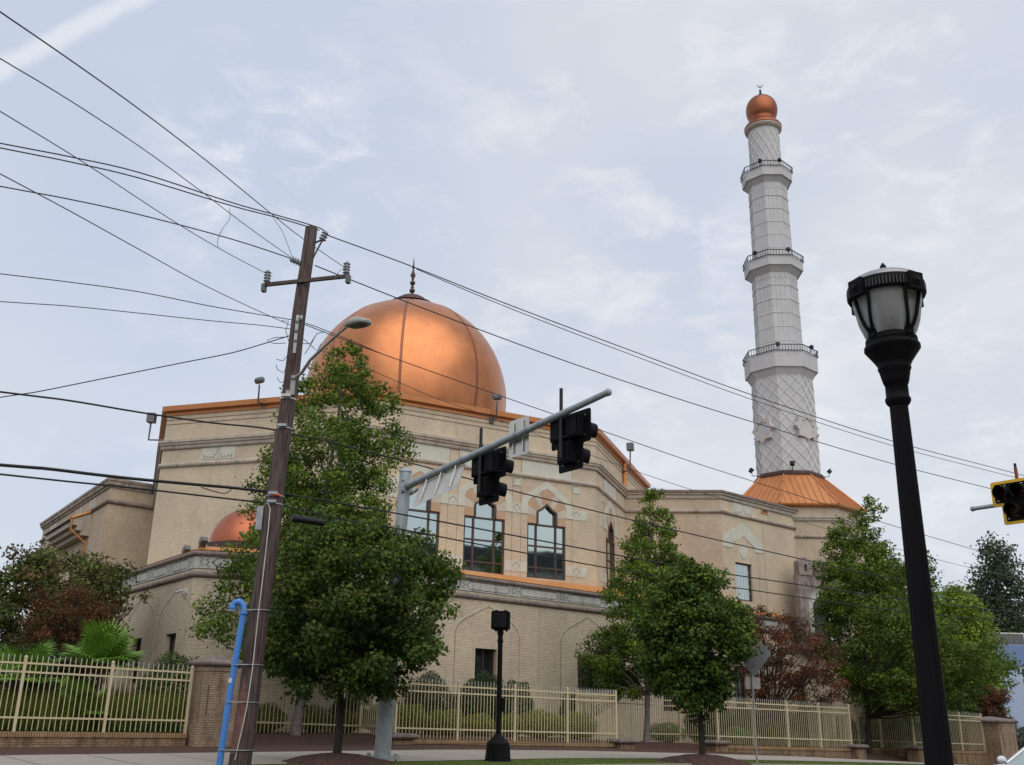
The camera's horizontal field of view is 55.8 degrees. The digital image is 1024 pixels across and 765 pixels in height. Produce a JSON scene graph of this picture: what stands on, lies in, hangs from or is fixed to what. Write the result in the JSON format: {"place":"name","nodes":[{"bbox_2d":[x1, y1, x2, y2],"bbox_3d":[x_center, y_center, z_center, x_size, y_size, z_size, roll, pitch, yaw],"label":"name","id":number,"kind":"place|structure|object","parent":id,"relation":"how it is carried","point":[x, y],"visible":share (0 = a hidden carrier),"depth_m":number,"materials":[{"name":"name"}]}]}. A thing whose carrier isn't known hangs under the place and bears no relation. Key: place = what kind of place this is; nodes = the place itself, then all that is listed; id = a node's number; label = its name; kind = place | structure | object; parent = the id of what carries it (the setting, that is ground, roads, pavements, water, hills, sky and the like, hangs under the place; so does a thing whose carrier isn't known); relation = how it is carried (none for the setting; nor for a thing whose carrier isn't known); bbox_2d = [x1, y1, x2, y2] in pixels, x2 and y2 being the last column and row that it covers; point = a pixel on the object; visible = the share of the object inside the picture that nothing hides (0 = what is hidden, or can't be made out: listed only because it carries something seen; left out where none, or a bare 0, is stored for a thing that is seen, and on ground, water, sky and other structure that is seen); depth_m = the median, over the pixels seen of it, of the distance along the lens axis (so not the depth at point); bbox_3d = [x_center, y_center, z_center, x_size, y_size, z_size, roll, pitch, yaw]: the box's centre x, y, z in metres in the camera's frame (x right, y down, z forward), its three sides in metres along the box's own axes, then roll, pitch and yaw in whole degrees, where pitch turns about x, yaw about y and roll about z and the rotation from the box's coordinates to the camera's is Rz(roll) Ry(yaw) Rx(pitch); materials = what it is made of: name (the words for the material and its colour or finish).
{"place":"outdoors","nodes":[
{"label":"outdoors","id":0,"kind":"place"},
{"bbox_2d":[0,750,959,764],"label":"sidewalk","id":1,"kind":"structure","parent":0,"point":[185,759],"depth_m":24.95,"materials":[{"name":"concrete"}]},
{"bbox_2d":[0,0,1023,681],"label":"sky","id":2,"kind":"structure","parent":0,"point":[579,165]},
{"bbox_2d":[251,731,910,764],"bbox_3d":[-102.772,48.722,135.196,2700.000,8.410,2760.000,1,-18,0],"label":"ground","id":3,"kind":"structure","parent":0,"point":[503,736],"depth_m":34.62,"materials":[{"name":"soil"}]},
{"bbox_2d":[0,643,96,701],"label":"laurel shrub","id":4,"kind":"object","parent":3,"relation":"on","point":[60,670],"visible":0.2,"depth_m":30.43,"materials":[{"name":"green plant"}]},
{"bbox_2d":[2,583,141,694],"bbox_3d":[-15.041,9.357,33.144,4.155,5.109,3.820,1,-18,0],"label":"japanese maple","id":5,"kind":"object","parent":3,"relation":"on","point":[72,636],"visible":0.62,"depth_m":33.07,"materials":[{"name":"brown plant"}]},
{"bbox_2d":[0,540,152,685],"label":"cherry tree","id":6,"kind":"object","parent":3,"relation":"on","point":[32,566],"visible":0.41,"depth_m":36.24,"materials":[{"name":"green plant"}]},
{"bbox_2d":[0,731,186,746],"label":"brick wall","id":7,"kind":"structure","parent":3,"relation":"on","point":[50,739],"depth_m":27.43,"materials":[{"name":"brick"}]},
{"bbox_2d":[0,653,193,732],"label":"fence","id":8,"kind":"object","parent":7,"relation":"on","point":[110,676],"visible":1,"depth_m":28.00,"materials":[{"name":"metal"}]},
{"bbox_2d":[133,650,199,706],"bbox_3d":[-11.271,10.317,32.197,2.678,2.687,1.939,1,-18,0],"label":"evergreen shrub","id":9,"kind":"object","parent":3,"relation":"on","point":[172,660],"visible":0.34,"depth_m":32.01,"materials":[{"name":"green plant"}]},
{"bbox_2d":[181,655,242,746],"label":"brick pillar","id":10,"kind":"structure","parent":3,"relation":"on","point":[211,674],"depth_m":29.45,"materials":[{"name":"brick"}]},
{"bbox_2d":[256,702,288,732],"bbox_3d":[-8.696,11.911,34.224,1.538,1.147,1.624,1,-18,0],"label":"boxwood shrub","id":11,"kind":"object","parent":3,"relation":"on","point":[268,710],"visible":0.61,"depth_m":33.97,"materials":[{"name":"green plant"}]},
{"bbox_2d":[302,704,332,732],"bbox_3d":[-7.288,12.379,35.477,1.398,1.103,1.422,1,-18,0],"label":"boxwood shrub","id":12,"kind":"object","parent":3,"relation":"on","point":[326,721],"visible":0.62,"depth_m":35.24,"materials":[{"name":"green plant"}]},
{"bbox_2d":[180,339,462,735],"bbox_3d":[-6.518,5.117,34.794,9.596,14.533,8.846,1,-18,0],"label":"maple tree","id":13,"kind":"object","parent":3,"relation":"on","point":[340,481],"visible":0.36,"depth_m":34.68,"materials":[{"name":"green plant"}]},
{"bbox_2d":[404,670,454,733],"bbox_3d":[-3.324,12.824,38.745,2.064,2.510,2.075,1,-18,0],"label":"holly shrub","id":14,"kind":"object","parent":3,"relation":"on","point":[425,694],"visible":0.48,"depth_m":38.46,"materials":[{"name":"green plant"}]},
{"bbox_2d":[29,260,849,745],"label":"mosque","id":15,"kind":"structure","parent":3,"relation":"on","point":[171,544],"depth_m":50.06,"materials":[{"name":"brown stone"}]},
{"bbox_2d":[396,488,439,558],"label":"window","id":16,"kind":"structure","parent":15,"relation":"in","point":[423,510],"depth_m":47.43,"materials":[{"name":"clear glass"}]},
{"bbox_2d":[463,501,504,574],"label":"window","id":17,"kind":"structure","parent":15,"relation":"in","point":[479,558],"depth_m":48.77,"materials":[{"name":"clear glass"}]},
{"bbox_2d":[474,648,493,690],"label":"ground floor window","id":18,"kind":"structure","parent":15,"relation":"in","point":[484,658],"depth_m":42.92,"materials":[{"name":"black glass"}]},
{"bbox_2d":[527,504,564,580],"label":"window","id":19,"kind":"structure","parent":15,"relation":"in","point":[546,528],"depth_m":50.48,"materials":[{"name":"clear glass"}]},
{"bbox_2d":[606,521,614,588],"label":"window","id":20,"kind":"structure","parent":15,"relation":"in","point":[610,559],"depth_m":55.21,"materials":[{"name":"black glass"}]},
{"bbox_2d":[735,562,751,601],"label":"wing window","id":21,"kind":"structure","parent":15,"relation":"in","point":[741,569],"depth_m":59.38,"materials":[{"name":"grey glass"}]},
{"bbox_2d":[451,678,495,735],"bbox_3d":[-1.572,13.424,39.965,2.061,2.312,2.059,1,-18,0],"label":"holly shrub","id":22,"kind":"object","parent":3,"relation":"on","point":[480,697],"visible":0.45,"depth_m":39.58,"materials":[{"name":"green plant"}]},
{"bbox_2d":[465,671,507,735],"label":"holly shrub","id":23,"kind":"object","parent":3,"relation":"on","point":[488,680],"visible":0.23,"depth_m":40.59,"materials":[{"name":"green plant"}]},
{"bbox_2d":[0,733,977,764],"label":"mulch bed","id":24,"kind":"object","parent":3,"relation":"on","point":[275,742],"visible":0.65,"depth_m":31.98,"materials":[{"name":"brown wood"}]},
{"bbox_2d":[0,636,69,697],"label":"fan palm","id":25,"kind":"object","parent":24,"relation":"on","point":[36,651],"visible":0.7,"depth_m":28.53,"materials":[{"name":"green plant"}]},
{"bbox_2d":[58,676,110,726],"bbox_3d":[-12.737,9.666,28.744,1.849,1.881,1.866,1,-18,0],"label":"fan palm","id":26,"kind":"object","parent":24,"relation":"on","point":[79,690],"visible":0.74,"depth_m":28.40,"materials":[{"name":"green plant"}]},
{"bbox_2d":[0,717,183,732],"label":"ground cover","id":27,"kind":"object","parent":24,"relation":"on","point":[73,729],"visible":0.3,"depth_m":28.32,"materials":[{"name":"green plant"}]},
{"bbox_2d":[0,686,186,731],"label":"ornamental grass","id":28,"kind":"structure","parent":24,"relation":"on","point":[60,706],"depth_m":28.84,"materials":[{"name":"green plant"}]},
{"bbox_2d":[58,616,146,699],"bbox_3d":[-12.842,9.224,30.493,3.088,3.698,2.649,-8,-20,24],"label":"fan palm","id":29,"kind":"object","parent":24,"relation":"on","point":[97,641],"visible":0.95,"depth_m":30.37,"materials":[{"name":"green plant"}]},
{"bbox_2d":[393,703,429,733],"bbox_3d":[-3.974,12.570,35.961,1.919,1.240,1.986,1,-18,0],"label":"boxwood shrub","id":30,"kind":"object","parent":24,"relation":"on","point":[416,716],"visible":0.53,"depth_m":35.56,"materials":[{"name":"green plant"}]},
{"bbox_2d":[426,709,469,735],"bbox_3d":[-2.488,13.047,36.967,1.843,1.095,1.916,1,-18,0],"label":"boxwood shrub","id":31,"kind":"object","parent":24,"relation":"on","point":[450,721],"visible":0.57,"depth_m":36.60,"materials":[{"name":"green plant"}]},
{"bbox_2d":[464,713,495,735],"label":"boxwood shrub","id":32,"kind":"object","parent":24,"relation":"on","point":[476,726],"visible":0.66,"depth_m":37.76,"materials":[{"name":"green plant"}]},
{"bbox_2d":[510,709,565,737],"bbox_3d":[1.111,14.005,39.540,2.422,1.264,2.219,-9,-21,27],"label":"boxwood shrub","id":33,"kind":"object","parent":24,"relation":"on","point":[557,721],"visible":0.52,"depth_m":39.14,"materials":[{"name":"green plant"}]},
{"bbox_2d":[552,711,596,738],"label":"boxwood shrub","id":34,"kind":"object","parent":24,"relation":"on","point":[573,724],"visible":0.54,"depth_m":40.21,"materials":[{"name":"green plant"}]},
{"bbox_2d":[414,739,615,747],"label":"brick wall","id":35,"kind":"structure","parent":3,"relation":"on","point":[512,743],"depth_m":36.32,"materials":[{"name":"brick"}]},
{"bbox_2d":[394,676,617,741],"bbox_3d":[0.110,12.508,36.589,10.504,2.348,0.090,14,-23,-35],"label":"fence","id":36,"kind":"object","parent":35,"relation":"on","point":[515,696],"visible":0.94,"depth_m":36.52,"materials":[{"name":"metal"}]},
{"bbox_2d":[504,679,534,730],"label":"holly shrub","id":37,"kind":"object","parent":3,"relation":"on","point":[528,704],"visible":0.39,"depth_m":40.96,"materials":[{"name":"green plant"}]},
{"bbox_2d":[260,757,924,764],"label":"verge","id":38,"kind":"structure","parent":3,"relation":"on","point":[459,762],"depth_m":24.71,"materials":[{"name":"plant"}]},
{"bbox_2d":[228,225,350,764],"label":"utility pole","id":39,"kind":"object","parent":38,"relation":"on","point":[268,519],"visible":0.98,"depth_m":21.27,"materials":[{"name":"brown wood"}]},
{"bbox_2d":[0,473,265,503],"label":"overhead wire","id":40,"kind":"object","parent":39,"relation":"attached to","point":[129,487],"visible":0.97,"depth_m":19.73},
{"bbox_2d":[0,463,266,492],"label":"overhead wire","id":41,"kind":"object","parent":39,"relation":"attached to","point":[123,477],"visible":0.93,"depth_m":19.77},
{"bbox_2d":[0,391,275,430],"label":"overhead wire","id":42,"kind":"object","parent":39,"relation":"attached to","point":[5,392],"visible":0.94,"depth_m":20.17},
{"bbox_2d":[0,58,289,256],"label":"overhead wire","id":43,"kind":"object","parent":39,"relation":"attached to","point":[131,141],"visible":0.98,"depth_m":14.79,"materials":[{"name":"metal"}]},
{"bbox_2d":[0,186,289,257],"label":"overhead wire","id":44,"kind":"object","parent":39,"relation":"attached to","point":[141,215],"visible":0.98,"depth_m":21.31,"materials":[{"name":"metal"}]},
{"bbox_2d":[0,147,319,230],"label":"overhead wire","id":45,"kind":"object","parent":39,"relation":"attached to","point":[149,181],"visible":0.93,"depth_m":21.61,"materials":[{"name":"metal"}]},
{"bbox_2d":[0,143,324,230],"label":"overhead wire","id":46,"kind":"object","parent":39,"relation":"attached to","point":[157,178],"visible":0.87,"depth_m":21.74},
{"bbox_2d":[0,11,346,268],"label":"overhead wire","id":47,"kind":"object","parent":39,"relation":"attached to","point":[5,15],"visible":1,"depth_m":11.81,"materials":[{"name":"metal"}]},
{"bbox_2d":[0,273,379,352],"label":"overhead wire","id":48,"kind":"object","parent":39,"relation":"attached to","point":[176,299],"visible":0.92,"depth_m":21.25,"materials":[{"name":"metal"}]},
{"bbox_2d":[216,598,270,764],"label":"vent pipe","id":49,"kind":"object","parent":39,"relation":"attached to","point":[240,602],"visible":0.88,"depth_m":19.98,"materials":[{"name":"blue paint"}]},
{"bbox_2d":[286,316,370,394],"bbox_3d":[-4.021,-0.587,20.775,0.343,0.835,3.907,14,-22,-33],"label":"street lamp","id":50,"kind":"object","parent":39,"relation":"attached to","point":[358,322],"visible":1,"depth_m":20.53,"materials":[{"name":"grey metal"}]},
{"bbox_2d":[315,265,990,488],"bbox_3d":[19.021,3.767,40.650,59.984,1.034,0.028,14,-23,-35],"label":"overhead wire","id":51,"kind":"object","parent":39,"relation":"attached to","point":[614,377],"visible":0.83,"depth_m":28.91,"materials":[{"name":"metal"}]},
{"bbox_2d":[284,493,1023,613],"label":"overhead wire","id":52,"kind":"object","parent":39,"relation":"attached to","point":[598,551],"visible":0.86,"depth_m":26.38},
{"bbox_2d":[284,505,1023,623],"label":"overhead wire","id":53,"kind":"object","parent":39,"relation":"attached to","point":[602,566],"visible":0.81,"depth_m":26.26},
{"bbox_2d":[292,433,1023,603],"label":"overhead wire","id":54,"kind":"object","parent":39,"relation":"attached to","point":[627,518],"visible":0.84,"depth_m":28.10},
{"bbox_2d":[305,324,1022,563],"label":"overhead wire","id":55,"kind":"object","parent":39,"relation":"attached to","point":[624,438],"visible":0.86,"depth_m":28.91,"materials":[{"name":"metal"}]},
{"bbox_2d":[324,351,1020,579],"bbox_3d":[18.674,6.789,39.411,58.394,3.265,0.016,14,-23,-35],"label":"overhead wire","id":56,"kind":"object","parent":39,"relation":"attached to","point":[637,471],"visible":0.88,"depth_m":28.91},
{"bbox_2d":[329,235,1023,475],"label":"overhead wire","id":57,"kind":"object","parent":39,"relation":"attached to","point":[628,349],"visible":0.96,"depth_m":29.49,"materials":[{"name":"metal"}]},
{"bbox_2d":[416,269,1014,477],"bbox_3d":[20.284,3.375,41.782,57.338,1.050,0.022,14,-23,-35],"label":"overhead wire","id":58,"kind":"object","parent":39,"relation":"attached to","point":[678,372],"visible":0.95,"depth_m":30.67,"materials":[{"name":"metal"}]},
{"bbox_2d":[281,752,394,764],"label":"mulch mound","id":59,"kind":"object","parent":38,"relation":"on","point":[330,758],"visible":0.97,"depth_m":21.76,"materials":[{"name":"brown wood"}]},
{"bbox_2d":[231,494,467,753],"bbox_3d":[-3.824,5.750,23.024,5.557,6.285,5.366,5,-19,-13],"label":"maple tree","id":60,"kind":"object","parent":38,"relation":"on","point":[363,670],"visible":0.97,"depth_m":22.41,"materials":[{"name":"green plant"}]},
{"bbox_2d":[366,388,611,761],"bbox_3d":[-0.738,4.622,21.441,0.658,7.585,8.108,15,-23,-35],"label":"signal mast","id":61,"kind":"object","parent":38,"relation":"on","point":[384,727],"visible":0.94,"depth_m":23.19,"materials":[{"name":"metal"}]},
{"bbox_2d":[412,464,464,506],"bbox_3d":[-1.819,2.509,23.798,0.232,0.878,1.974,15,-23,-36],"label":"street name sign","id":62,"kind":"object","parent":61,"relation":"attached to","point":[440,484],"visible":1,"depth_m":23.74,"materials":[{"name":"metal"}]},
{"bbox_2d":[471,428,513,505],"bbox_3d":[-0.480,2.006,22.951,0.752,1.788,1.296,14,-23,-35],"label":"traffic signal","id":63,"kind":"object","parent":61,"relation":"attached to","point":[490,469],"visible":1,"depth_m":22.61,"materials":[{"name":"black paint"}]},
{"bbox_2d":[509,416,528,457],"bbox_3d":[0.141,1.238,22.008,0.051,0.880,0.720,15,-23,-36],"label":"lane sign","id":64,"kind":"object","parent":61,"relation":"attached to","point":[519,446],"visible":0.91,"depth_m":22.00,"materials":[{"name":"metal"}]},
{"bbox_2d":[550,388,597,473],"bbox_3d":[1.321,1.049,20.887,0.752,1.788,1.296,14,-23,-35],"label":"traffic signal","id":65,"kind":"object","parent":61,"relation":"attached to","point":[571,434],"visible":1,"depth_m":20.55,"materials":[{"name":"black paint"}]},
{"bbox_2d":[484,610,510,761],"bbox_3d":[-0.326,7.793,24.901,0.684,3.775,0.684,-9,-21,29],"label":"pedestrian signal","id":66,"kind":"object","parent":38,"relation":"on","point":[497,747],"visible":0.94,"depth_m":24.70,"materials":[{"name":"black paint"}]},
{"bbox_2d":[627,555,765,753],"bbox_3d":[5.125,7.773,27.369,3.722,5.769,4.174,1,-18,0],"label":"maple tree","id":67,"kind":"object","parent":38,"relation":"on","point":[694,663],"visible":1,"depth_m":26.79,"materials":[{"name":"green plant"}]},
{"bbox_2d":[654,754,751,764],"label":"mulch mound","id":68,"kind":"object","parent":38,"relation":"on","point":[700,759],"visible":0.98,"depth_m":25.98,"materials":[{"name":"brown wood"}]},
{"bbox_2d":[574,620,642,738],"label":"dogwood tree","id":69,"kind":"object","parent":3,"relation":"on","point":[597,635],"visible":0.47,"depth_m":43.70,"materials":[{"name":"green plant"}]},
{"bbox_2d":[588,485,686,742],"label":"maple tree","id":70,"kind":"object","parent":3,"relation":"on","point":[647,546],"visible":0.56,"depth_m":43.25,"materials":[{"name":"green plant"}]},
{"bbox_2d":[650,722,687,741],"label":"boxwood shrub","id":71,"kind":"object","parent":3,"relation":"on","point":[671,729],"visible":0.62,"depth_m":46.30,"materials":[{"name":"green plant"}]},
{"bbox_2d":[682,703,731,742],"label":"laurel shrub","id":72,"kind":"object","parent":3,"relation":"on","point":[713,724],"visible":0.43,"depth_m":47.92,"materials":[{"name":"green plant"}]},
{"bbox_2d":[706,707,759,741],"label":"laurel shrub","id":73,"kind":"object","parent":3,"relation":"on","point":[743,718],"visible":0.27,"depth_m":48.51,"materials":[{"name":"green plant"}]},
{"bbox_2d":[735,706,790,745],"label":"laurel shrub","id":74,"kind":"object","parent":3,"relation":"on","point":[763,742],"visible":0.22,"depth_m":49.25,"materials":[{"name":"green plant"}]},
{"bbox_2d":[715,604,854,745],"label":"crape myrtle","id":75,"kind":"object","parent":3,"relation":"on","point":[809,673],"visible":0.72,"depth_m":48.99,"materials":[{"name":"brown plant"}]},
{"bbox_2d":[728,745,851,757],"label":"brick wall","id":76,"kind":"structure","parent":3,"relation":"on","point":[819,752],"depth_m":45.39,"materials":[{"name":"brick"}]},
{"bbox_2d":[716,697,851,747],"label":"fence","id":77,"kind":"object","parent":76,"relation":"on","point":[787,721],"visible":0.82,"depth_m":45.79,"materials":[{"name":"metal"}]},
{"bbox_2d":[740,85,877,743],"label":"minaret","id":78,"kind":"object","parent":3,"relation":"on","point":[781,366],"visible":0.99,"depth_m":70.53,"materials":[{"name":"white stone"}]},
{"bbox_2d":[867,544,908,686],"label":"broadleaf tree","id":79,"kind":"object","parent":3,"relation":"on","point":[891,559],"visible":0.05,"depth_m":76.34,"materials":[{"name":"green plant"}]},
{"bbox_2d":[883,748,907,759],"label":"brick wall","id":80,"kind":"structure","parent":3,"relation":"on","point":[902,753],"depth_m":52.33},
{"bbox_2d":[881,709,915,747],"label":"fence","id":81,"kind":"object","parent":80,"relation":"on","point":[902,741],"visible":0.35,"depth_m":52.63,"materials":[{"name":"metal"}]},
{"bbox_2d":[802,493,1023,753],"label":"maple tree","id":82,"kind":"object","parent":3,"relation":"on","point":[901,669],"visible":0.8,"depth_m":51.85,"materials":[{"name":"green plant"}]},
{"bbox_2d":[845,631,987,739],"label":"broadleaf tree","id":83,"kind":"object","parent":3,"relation":"on","point":[960,708],"visible":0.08,"depth_m":60.80,"materials":[{"name":"green plant"}]},
{"bbox_2d":[904,548,962,633],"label":"broadleaf tree","id":84,"kind":"object","parent":3,"relation":"on","point":[933,582],"visible":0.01,"depth_m":78.26,"materials":[{"name":"green plant"}]},
{"bbox_2d":[952,750,988,764],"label":"brick wall","id":85,"kind":"structure","parent":3,"relation":"on","point":[971,757],"depth_m":54.09,"materials":[{"name":"brick"}]},
{"bbox_2d":[910,708,985,750],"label":"fence","id":86,"kind":"object","parent":85,"relation":"on","point":[961,743],"visible":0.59,"depth_m":54.48,"materials":[{"name":"metal"}]},
{"bbox_2d":[933,579,1020,725],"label":"broadleaf tree","id":87,"kind":"object","parent":3,"relation":"on","point":[960,598],"visible":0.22,"depth_m":67.52,"materials":[{"name":"green plant"}]},
{"bbox_2d":[970,504,995,510],"bbox_3d":[17.282,4.657,19.426,0.360,7.409,15.757,14,-23,-34],"label":"signal mast","id":88,"kind":"object","parent":3,"relation":"on","point":[981,507],"visible":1,"depth_m":26.12,"materials":[{"name":"metal"}]},
{"bbox_2d":[990,463,1023,524],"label":"traffic signal","id":89,"kind":"object","parent":88,"relation":"attached to","point":[1008,496],"visible":1,"depth_m":25.19,"materials":[{"name":"black paint"}]},
{"bbox_2d":[964,684,1017,726],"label":"barberry bush","id":90,"kind":"object","parent":3,"relation":"on","point":[995,698],"visible":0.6,"depth_m":62.72,"materials":[{"name":"red plant"}]},
{"bbox_2d":[964,716,1018,764],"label":"brick pillar","id":91,"kind":"structure","parent":3,"relation":"on","point":[1000,737],"depth_m":55.42,"materials":[{"name":"brick"}]},
{"bbox_2d":[963,530,1023,632],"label":"broadleaf tree","id":92,"kind":"object","parent":3,"relation":"on","point":[997,567],"visible":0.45,"depth_m":89.96,"materials":[{"name":"green plant"}]},
{"bbox_2d":[997,645,1023,741],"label":"commercial building","id":93,"kind":"structure","parent":3,"relation":"on","point":[1016,712],"depth_m":73.03,"materials":[{"name":"blue glass"}]},
{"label":"low brick wall","id":94,"kind":"object","parent":3,"relation":"on","visible":0},
{"bbox_2d":[238,670,362,732],"bbox_3d":[-7.654,11.318,33.943,5.389,2.206,0.090,14,-23,-35],"label":"fence","id":95,"kind":"object","parent":94,"relation":"on","point":[330,724],"visible":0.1,"depth_m":34.04,"materials":[{"name":"metal"}]},
{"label":"low brick wall","id":96,"kind":"object","parent":3,"relation":"on","visible":0},
{"bbox_2d":[576,689,613,741],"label":"fence","id":97,"kind":"object","parent":96,"relation":"on","point":[599,711],"visible":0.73,"depth_m":40.41,"materials":[{"name":"metal"}]},
{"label":"low brick wall","id":98,"kind":"object","parent":3,"relation":"on","visible":0},
{"bbox_2d":[580,690,681,742],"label":"fence","id":99,"kind":"object","parent":98,"relation":"on","point":[656,705],"visible":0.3,"depth_m":43.41,"materials":[{"name":"metal"}]},
{"bbox_2d":[810,705,882,747],"bbox_3d":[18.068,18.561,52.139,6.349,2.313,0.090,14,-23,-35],"label":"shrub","id":100,"kind":"object","parent":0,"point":[857,715],"visible":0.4,"depth_m":52.58,"materials":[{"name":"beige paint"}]},
{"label":"road","id":101,"kind":"structure","parent":0,"visible":0},
{"bbox_2d":[588,764,816,764],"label":"kerb","id":102,"kind":"structure","parent":101,"relation":"on","point":[691,764],"depth_m":25.03,"materials":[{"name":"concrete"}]},
{"bbox_2d":[743,642,770,764],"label":"warning sign","id":103,"kind":"object","parent":102,"relation":"on","point":[753,665],"visible":0.85,"depth_m":27.67,"materials":[{"name":"metal"}]},
{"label":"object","id":104,"kind":"structure","parent":0,"visible":0},
{"bbox_2d":[846,263,953,764],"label":"lamp post","id":105,"kind":"object","parent":104,"relation":"on","point":[885,304],"visible":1,"depth_m":7.40,"materials":[{"name":"black metal"}]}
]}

